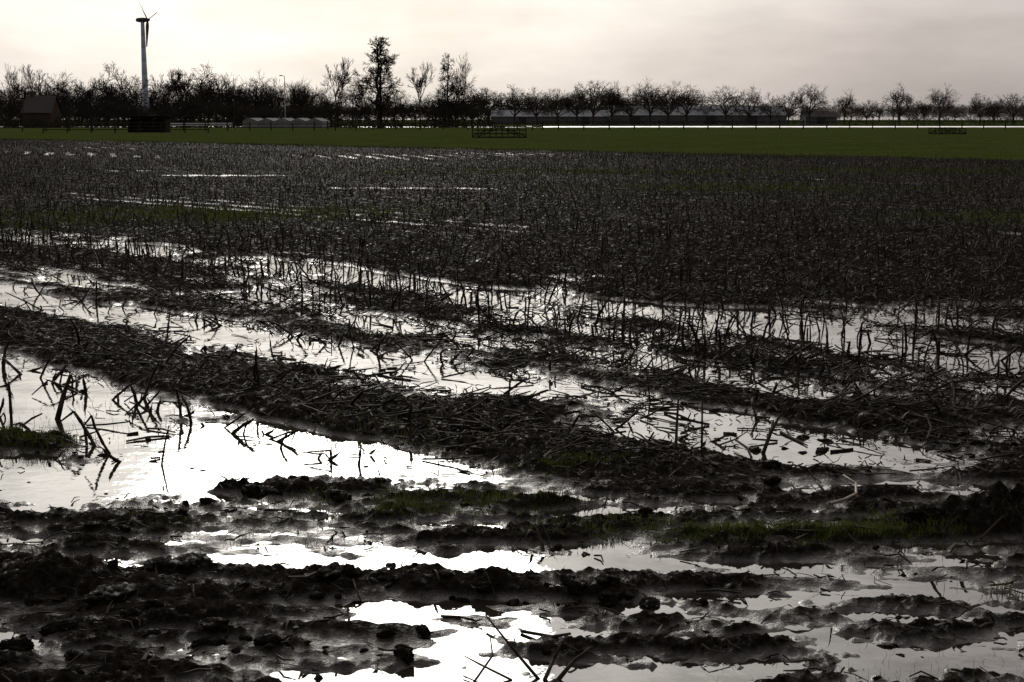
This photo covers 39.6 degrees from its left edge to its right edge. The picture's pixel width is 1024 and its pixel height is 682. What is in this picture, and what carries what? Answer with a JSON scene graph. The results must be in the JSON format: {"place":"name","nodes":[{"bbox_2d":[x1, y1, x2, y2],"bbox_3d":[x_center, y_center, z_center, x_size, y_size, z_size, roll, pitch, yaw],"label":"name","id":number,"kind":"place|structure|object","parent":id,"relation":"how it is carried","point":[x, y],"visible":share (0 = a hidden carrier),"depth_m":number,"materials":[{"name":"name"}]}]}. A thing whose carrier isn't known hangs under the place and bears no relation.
{"place":"outdoors","nodes":[
{"label":"outdoors","id":0,"kind":"place"},
{"bbox_2d":[0,120,1023,681],"bbox_3d":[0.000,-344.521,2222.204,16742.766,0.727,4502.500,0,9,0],"label":"muddy field ground","id":1,"kind":"structure","parent":0,"point":[182,608],"depth_m":7.27,"materials":[{"name":"black soil"}]},
{"bbox_2d":[0,64,25,125],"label":"bare tree","id":2,"kind":"object","parent":1,"relation":"on","point":[14,78],"visible":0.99,"depth_m":325.32,"materials":[{"name":"brown plant"}]},
{"bbox_2d":[21,79,23,126],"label":"utility pole","id":3,"kind":"object","parent":1,"relation":"on","point":[22,104],"visible":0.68,"depth_m":256.42,"materials":[{"name":"brown wood"}]},
{"bbox_2d":[0,73,46,108],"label":"bare tree","id":4,"kind":"object","parent":1,"relation":"on","point":[26,93],"visible":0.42,"depth_m":334.04,"materials":[{"name":"brown plant"}]},
{"bbox_2d":[20,64,54,95],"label":"bare tree","id":5,"kind":"object","parent":1,"relation":"on","point":[37,89],"visible":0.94,"depth_m":323.55,"materials":[{"name":"brown plant"}]},
{"bbox_2d":[21,91,62,126],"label":"brick farmhouse","id":6,"kind":"object","parent":1,"relation":"on","point":[49,108],"visible":0.67,"depth_m":282.50,"materials":[{"name":"brick"}]},
{"bbox_2d":[55,374,71,419],"bbox_3d":[-2.574,0.339,8.150,0.126,0.308,0.034,0,9,0],"label":"broken stalk","id":7,"kind":"object","parent":1,"relation":"on","point":[61,404],"visible":0.84,"depth_m":8.14,"materials":[{"name":"black plant"}]},
{"bbox_2d":[42,71,95,119],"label":"bare tree","id":8,"kind":"object","parent":1,"relation":"on","point":[62,90],"visible":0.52,"depth_m":338.41,"materials":[{"name":"brown plant"}]},
{"bbox_2d":[69,77,103,125],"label":"bare tree","id":9,"kind":"object","parent":1,"relation":"on","point":[88,93],"visible":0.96,"depth_m":325.34,"materials":[{"name":"brown plant"}]},
{"bbox_2d":[81,65,135,121],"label":"bare tree","id":10,"kind":"object","parent":1,"relation":"on","point":[107,71],"visible":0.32,"depth_m":329.61,"materials":[{"name":"brown plant"}]},
{"bbox_2d":[42,121,208,132],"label":"horse paddock fence","id":11,"kind":"object","parent":1,"relation":"on","point":[114,126],"visible":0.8,"depth_m":167.96,"materials":[{"name":"brown wood"}]},
{"bbox_2d":[93,61,159,123],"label":"bare tree","id":12,"kind":"object","parent":1,"relation":"on","point":[116,91],"visible":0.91,"depth_m":323.28,"materials":[{"name":"brown plant"}]},
{"bbox_2d":[136,7,156,109],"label":"wind turbine","id":13,"kind":"object","parent":1,"relation":"on","point":[144,43],"visible":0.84,"depth_m":342.94,"materials":[{"name":"paint"}]},
{"bbox_2d":[124,116,172,131],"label":"field shelter","id":14,"kind":"object","parent":1,"relation":"on","point":[150,119],"visible":0.84,"depth_m":177.86,"materials":[{"name":"brown wood"}]},
{"bbox_2d":[143,360,160,398],"bbox_3d":[-2.223,0.257,8.745,0.137,0.287,0.023,0,9,0],"label":"broken stalk","id":15,"kind":"object","parent":1,"relation":"on","point":[150,379],"visible":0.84,"depth_m":8.73,"materials":[{"name":"black plant"}]},
{"bbox_2d":[143,68,186,107],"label":"bare tree","id":16,"kind":"object","parent":1,"relation":"on","point":[167,92],"visible":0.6,"depth_m":334.88,"materials":[{"name":"brown plant"}]},
{"bbox_2d":[161,425,168,464],"bbox_3d":[-1.726,0.538,7.067,0.059,0.242,0.011,0,9,0],"label":"broken stalk","id":17,"kind":"object","parent":1,"relation":"on","point":[162,459],"visible":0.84,"depth_m":7.06,"materials":[{"name":"plant"}]},
{"bbox_2d":[0,121,356,130],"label":"post and rail fence","id":18,"kind":"object","parent":1,"relation":"on","point":[205,127],"visible":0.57,"depth_m":193.98,"materials":[{"name":"brown wood"}]},
{"bbox_2d":[164,68,197,108],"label":"bare tree","id":19,"kind":"object","parent":1,"relation":"on","point":[180,85],"visible":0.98,"depth_m":324.85,"materials":[{"name":"brown plant"}]},
{"bbox_2d":[162,64,226,126],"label":"bare tree","id":20,"kind":"object","parent":1,"relation":"on","point":[204,95],"visible":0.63,"depth_m":328.87,"materials":[{"name":"brown plant"}]},
{"bbox_2d":[170,123,232,128],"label":"white barrier","id":21,"kind":"object","parent":1,"relation":"on","point":[195,125],"visible":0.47,"depth_m":240.42,"materials":[{"name":"metal"}]},
{"bbox_2d":[200,73,231,124],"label":"bare tree","id":22,"kind":"object","parent":1,"relation":"on","point":[217,88],"visible":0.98,"depth_m":324.98,"materials":[{"name":"brown plant"}]},
{"bbox_2d":[233,78,234,128],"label":"utility pole","id":23,"kind":"object","parent":1,"relation":"on","point":[234,104],"visible":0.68,"depth_m":246.66,"materials":[{"name":"brown wood"}]},
{"bbox_2d":[216,72,253,124],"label":"bare tree","id":24,"kind":"object","parent":1,"relation":"on","point":[232,97],"visible":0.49,"depth_m":334.30,"materials":[{"name":"brown plant"}]},
{"bbox_2d":[0,79,492,126],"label":"woodland edge","id":25,"kind":"object","parent":1,"relation":"on","point":[90,112],"visible":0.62,"depth_m":304.35,"materials":[{"name":"black plant"}]},
{"bbox_2d":[0,87,496,127],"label":"hedge","id":26,"kind":"object","parent":1,"relation":"on","point":[427,120],"visible":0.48,"depth_m":285.75,"materials":[{"name":"black plant"}]},
{"bbox_2d":[228,69,279,114],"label":"bare tree","id":27,"kind":"object","parent":1,"relation":"on","point":[256,95],"visible":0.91,"depth_m":323.94,"materials":[{"name":"brown plant"}]},
{"bbox_2d":[250,78,292,115],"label":"bare tree","id":28,"kind":"object","parent":1,"relation":"on","point":[282,99],"visible":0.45,"depth_m":329.95,"materials":[{"name":"brown plant"}]},
{"bbox_2d":[279,75,285,126],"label":"street lamp","id":29,"kind":"object","parent":1,"relation":"on","point":[284,97],"visible":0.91,"depth_m":258.27,"materials":[{"name":"metal"}]},
{"bbox_2d":[242,118,329,126],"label":"greenhouse","id":30,"kind":"object","parent":1,"relation":"on","point":[297,122],"visible":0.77,"depth_m":266.93,"materials":[{"name":"grey glass"}]},
{"bbox_2d":[288,80,323,110],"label":"bare tree","id":31,"kind":"object","parent":1,"relation":"on","point":[301,101],"visible":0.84,"depth_m":334.43,"materials":[{"name":"brown plant"}]},
{"bbox_2d":[320,57,358,124],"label":"bare tree","id":32,"kind":"object","parent":1,"relation":"on","point":[343,78],"visible":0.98,"depth_m":295.04,"materials":[{"name":"brown plant"}]},
{"bbox_2d":[329,78,369,125],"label":"bare tree","id":33,"kind":"object","parent":1,"relation":"on","point":[352,97],"visible":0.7,"depth_m":304.99,"materials":[{"name":"brown plant"}]},
{"bbox_2d":[354,78,371,122],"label":"bare tree","id":34,"kind":"object","parent":1,"relation":"on","point":[363,96],"visible":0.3,"depth_m":314.65,"materials":[{"name":"brown plant"}]},
{"bbox_2d":[349,36,404,127],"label":"alder tree","id":35,"kind":"object","parent":1,"relation":"on","point":[382,61],"visible":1,"depth_m":250.59,"materials":[{"name":"black plant"}]},
{"bbox_2d":[362,41,396,127],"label":"alder tree","id":36,"kind":"object","parent":1,"relation":"on","point":[384,79],"visible":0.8,"depth_m":252.38,"materials":[{"name":"black plant"}]},
{"bbox_2d":[385,85,416,120],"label":"bare tree","id":37,"kind":"object","parent":1,"relation":"on","point":[399,98],"visible":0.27,"depth_m":314.82,"materials":[{"name":"brown plant"}]},
{"bbox_2d":[406,61,435,125],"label":"bare tree","id":38,"kind":"object","parent":1,"relation":"on","point":[420,82],"visible":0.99,"depth_m":295.69,"materials":[{"name":"brown plant"}]},
{"bbox_2d":[415,88,452,122],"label":"bare tree","id":39,"kind":"object","parent":1,"relation":"on","point":[429,108],"visible":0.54,"depth_m":305.74,"materials":[{"name":"brown plant"}]},
{"bbox_2d":[327,121,542,129],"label":"post and rail fence","id":40,"kind":"object","parent":1,"relation":"on","point":[419,123],"visible":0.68,"depth_m":220.66,"materials":[{"name":"brown wood"}]},
{"bbox_2d":[436,52,461,127],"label":"poplar tree","id":41,"kind":"object","parent":1,"relation":"on","point":[445,70],"visible":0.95,"depth_m":275.49,"materials":[{"name":"brown plant"}]},
{"bbox_2d":[434,71,480,127],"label":"poplar tree","id":42,"kind":"object","parent":1,"relation":"on","point":[463,88],"visible":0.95,"depth_m":276.12,"materials":[{"name":"brown plant"}]},
{"bbox_2d":[453,53,472,127],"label":"poplar tree","id":43,"kind":"object","parent":1,"relation":"on","point":[464,73],"visible":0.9,"depth_m":277.69,"materials":[{"name":"brown plant"}]},
{"bbox_2d":[459,92,482,122],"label":"bare tree","id":44,"kind":"object","parent":1,"relation":"on","point":[471,103],"visible":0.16,"depth_m":314.89,"materials":[{"name":"brown plant"}]},
{"bbox_2d":[470,87,505,122],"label":"bare tree","id":45,"kind":"object","parent":1,"relation":"on","point":[486,102],"visible":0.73,"depth_m":393.77,"materials":[{"name":"brown plant"}]},
{"bbox_2d":[472,125,526,137],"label":"wooden footbridge","id":46,"kind":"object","parent":1,"relation":"on","point":[514,130],"visible":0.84,"depth_m":123.97,"materials":[{"name":"brown wood"}]},
{"bbox_2d":[0,410,1019,681],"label":"mud clods","id":47,"kind":"object","parent":1,"relation":"on","point":[612,594],"visible":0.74,"depth_m":5.09,"materials":[{"name":"brown soil"}]},
{"bbox_2d":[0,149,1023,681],"bbox_3d":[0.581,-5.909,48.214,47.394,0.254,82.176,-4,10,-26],"label":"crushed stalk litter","id":48,"kind":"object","parent":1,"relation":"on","point":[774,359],"visible":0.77,"depth_m":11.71,"materials":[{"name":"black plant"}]},
{"bbox_2d":[0,138,1023,464],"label":"maize stubble","id":49,"kind":"object","parent":1,"relation":"on","point":[372,266],"visible":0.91,"depth_m":18.20,"materials":[{"name":"black plant"}]},
{"bbox_2d":[0,134,1023,681],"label":"grass","id":50,"kind":"structure","parent":1,"relation":"on","point":[694,524],"depth_m":7.60,"materials":[{"name":"green plant"}]},
{"bbox_2d":[0,203,1023,678],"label":"dead maize leaves","id":51,"kind":"object","parent":1,"relation":"on","point":[658,631],"visible":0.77,"depth_m":8.61,"materials":[{"name":"brown plant"}]},
{"bbox_2d":[2,102,1023,121],"bbox_3d":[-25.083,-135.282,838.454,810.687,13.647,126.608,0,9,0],"label":"distant treeline","id":52,"kind":"object","parent":1,"relation":"on","point":[893,114],"visible":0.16,"depth_m":831.06,"materials":[{"name":"plant"}]},
{"bbox_2d":[501,84,535,124],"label":"bare tree","id":53,"kind":"object","parent":1,"relation":"on","point":[518,103],"visible":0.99,"depth_m":417.74,"materials":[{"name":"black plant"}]},
{"bbox_2d":[513,86,560,124],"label":"bare tree","id":54,"kind":"object","parent":1,"relation":"on","point":[535,101],"visible":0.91,"depth_m":417.67,"materials":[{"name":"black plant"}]},
{"bbox_2d":[490,110,608,123],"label":"storage shed","id":55,"kind":"structure","parent":1,"relation":"on","point":[508,116],"depth_m":452.59,"materials":[{"name":"metal"}]},
{"bbox_2d":[532,88,577,124],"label":"bare tree","id":56,"kind":"object","parent":1,"relation":"on","point":[555,107],"visible":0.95,"depth_m":419.23,"materials":[{"name":"brown plant"}]},
{"bbox_2d":[556,82,601,124],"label":"bare tree","id":57,"kind":"object","parent":1,"relation":"on","point":[576,104],"visible":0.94,"depth_m":419.32,"materials":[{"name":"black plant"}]},
{"bbox_2d":[455,85,710,122],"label":"distant tree row","id":58,"kind":"object","parent":1,"relation":"on","point":[558,106],"visible":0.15,"depth_m":491.66,"materials":[{"name":"brown plant"}]},
{"bbox_2d":[571,80,624,124],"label":"bare tree","id":59,"kind":"object","parent":1,"relation":"on","point":[593,110],"visible":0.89,"depth_m":417.60,"materials":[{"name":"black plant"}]},
{"bbox_2d":[590,80,634,124],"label":"bare tree","id":60,"kind":"object","parent":1,"relation":"on","point":[611,111],"visible":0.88,"depth_m":417.52,"materials":[{"name":"brown plant"}]},
{"bbox_2d":[611,87,651,124],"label":"bare tree","id":61,"kind":"object","parent":1,"relation":"on","point":[632,112],"visible":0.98,"depth_m":417.36,"materials":[{"name":"brown plant"}]},
{"bbox_2d":[626,79,676,124],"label":"bare tree","id":62,"kind":"object","parent":1,"relation":"on","point":[639,92],"visible":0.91,"depth_m":418.48,"materials":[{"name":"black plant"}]},
{"bbox_2d":[644,82,689,124],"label":"bare tree","id":63,"kind":"object","parent":1,"relation":"on","point":[666,108],"visible":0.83,"depth_m":419.41,"materials":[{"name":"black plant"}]},
{"bbox_2d":[674,398,678,449],"bbox_3d":[0.833,0.437,7.204,0.024,0.300,0.017,0,9,0],"label":"broken stalk","id":64,"kind":"object","parent":1,"relation":"on","point":[676,432],"visible":0.84,"depth_m":7.20,"materials":[{"name":"black plant"}]},
{"bbox_2d":[661,82,712,124],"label":"bare tree","id":65,"kind":"object","parent":1,"relation":"on","point":[687,99],"visible":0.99,"depth_m":417.98,"materials":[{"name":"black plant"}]},
{"bbox_2d":[608,106,786,123],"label":"long shed","id":66,"kind":"structure","parent":1,"relation":"on","point":[675,116],"depth_m":449.63,"materials":[{"name":"metal"}]},
{"bbox_2d":[700,401,702,454],"bbox_3d":[0.950,0.452,7.113,0.014,0.311,0.030,0,9,0],"label":"broken stalk","id":67,"kind":"object","parent":1,"relation":"on","point":[701,451],"visible":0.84,"depth_m":7.11,"materials":[{"name":"black plant"}]},
{"bbox_2d":[699,86,751,124],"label":"bare tree","id":68,"kind":"object","parent":1,"relation":"on","point":[731,99],"visible":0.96,"depth_m":419.18,"materials":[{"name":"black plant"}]},
{"bbox_2d":[728,87,767,124],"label":"bare tree","id":69,"kind":"object","parent":1,"relation":"on","point":[750,98],"visible":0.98,"depth_m":418.97,"materials":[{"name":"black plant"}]},
{"bbox_2d":[486,117,1023,124],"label":"roadside hedge","id":70,"kind":"object","parent":1,"relation":"on","point":[793,123],"visible":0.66,"depth_m":426.81,"materials":[{"name":"plant"}]},
{"bbox_2d":[756,93,785,124],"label":"bare tree","id":71,"kind":"object","parent":1,"relation":"on","point":[763,110],"visible":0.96,"depth_m":418.14,"materials":[{"name":"brown plant"}]},
{"bbox_2d":[761,414,780,453],"bbox_3d":[1.328,0.499,7.321,0.119,0.247,0.023,-1,9,-8],"label":"broken stalk","id":72,"kind":"object","parent":1,"relation":"on","point":[765,446],"visible":0.84,"depth_m":7.32,"materials":[{"name":"brown plant"}]},
{"bbox_2d":[532,120,1023,129],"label":"wire fence","id":73,"kind":"object","parent":1,"relation":"on","point":[826,125],"visible":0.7,"depth_m":224.64,"materials":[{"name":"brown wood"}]},
{"bbox_2d":[772,92,811,124],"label":"bare tree","id":74,"kind":"object","parent":1,"relation":"on","point":[793,104],"visible":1,"depth_m":418.81,"materials":[{"name":"brown plant"}]},
{"bbox_2d":[794,83,829,124],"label":"bare tree","id":75,"kind":"object","parent":1,"relation":"on","point":[814,96],"visible":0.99,"depth_m":417.97,"materials":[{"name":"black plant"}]},
{"bbox_2d":[799,111,837,123],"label":"farm shed","id":76,"kind":"structure","parent":1,"relation":"on","point":[830,116],"depth_m":464.60,"materials":[{"name":"tile"}]},
{"bbox_2d":[828,474,857,504],"bbox_3d":[1.480,0.662,6.293,0.098,0.072,0.304,4,10,24],"label":"bent root","id":77,"kind":"object","parent":1,"relation":"on","point":[845,498],"visible":1,"depth_m":6.23,"materials":[{"name":"beige plant"}]},
{"bbox_2d":[830,88,861,124],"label":"bare tree","id":78,"kind":"object","parent":1,"relation":"on","point":[846,104],"visible":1,"depth_m":418.71,"materials":[{"name":"brown plant"}]},
{"bbox_2d":[856,99,882,124],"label":"bare tree","id":79,"kind":"object","parent":1,"relation":"on","point":[870,110],"visible":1,"depth_m":419.06,"materials":[{"name":"brown plant"}]},
{"bbox_2d":[875,83,924,124],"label":"bare tree","id":80,"kind":"object","parent":1,"relation":"on","point":[904,99],"visible":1,"depth_m":417.92,"materials":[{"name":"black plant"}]},
{"bbox_2d":[913,97,933,124],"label":"bare tree","id":81,"kind":"object","parent":1,"relation":"on","point":[923,109],"visible":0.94,"depth_m":418.87,"materials":[{"name":"brown plant"}]},
{"bbox_2d":[925,83,961,124],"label":"bare tree","id":82,"kind":"object","parent":1,"relation":"on","point":[943,100],"visible":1,"depth_m":418.82,"materials":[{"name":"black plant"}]},
{"bbox_2d":[928,127,966,133],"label":"wooden footbridge","id":83,"kind":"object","parent":1,"relation":"on","point":[949,130],"visible":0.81,"depth_m":153.49,"materials":[{"name":"brown wood"}]},
{"bbox_2d":[962,93,1000,124],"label":"bare tree","id":84,"kind":"object","parent":1,"relation":"on","point":[977,108],"visible":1,"depth_m":418.65,"materials":[{"name":"brown plant"}]},
{"bbox_2d":[985,96,1003,124],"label":"bare tree","id":85,"kind":"object","parent":1,"relation":"on","point":[990,110],"visible":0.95,"depth_m":418.84,"materials":[{"name":"brown plant"}]},
{"bbox_2d":[994,93,1023,124],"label":"bare tree","id":86,"kind":"object","parent":1,"relation":"on","point":[1008,102],"visible":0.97,"depth_m":419.71,"materials":[{"name":"brown plant"}]},
{"bbox_2d":[0,175,1023,681],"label":"puddle water","id":87,"kind":"structure","parent":0,"point":[56,483],"depth_m":7.17,"materials":[{"name":"white liquid"}]},
{"bbox_2d":[463,616,592,681],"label":"twig clump","id":88,"kind":"object","parent":87,"relation":"on","point":[562,674],"visible":0.99,"depth_m":4.38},
{"bbox_2d":[0,0,1023,119],"label":"sky","id":89,"kind":"structure","parent":0,"point":[777,47],"materials":[{"name":"white"}]},
{"bbox_2d":[191,126,1023,126],"bbox_3d":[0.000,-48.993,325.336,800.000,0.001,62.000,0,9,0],"label":"canal water","id":90,"kind":"structure","parent":0,"point":[780,126],"depth_m":340.02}
]}

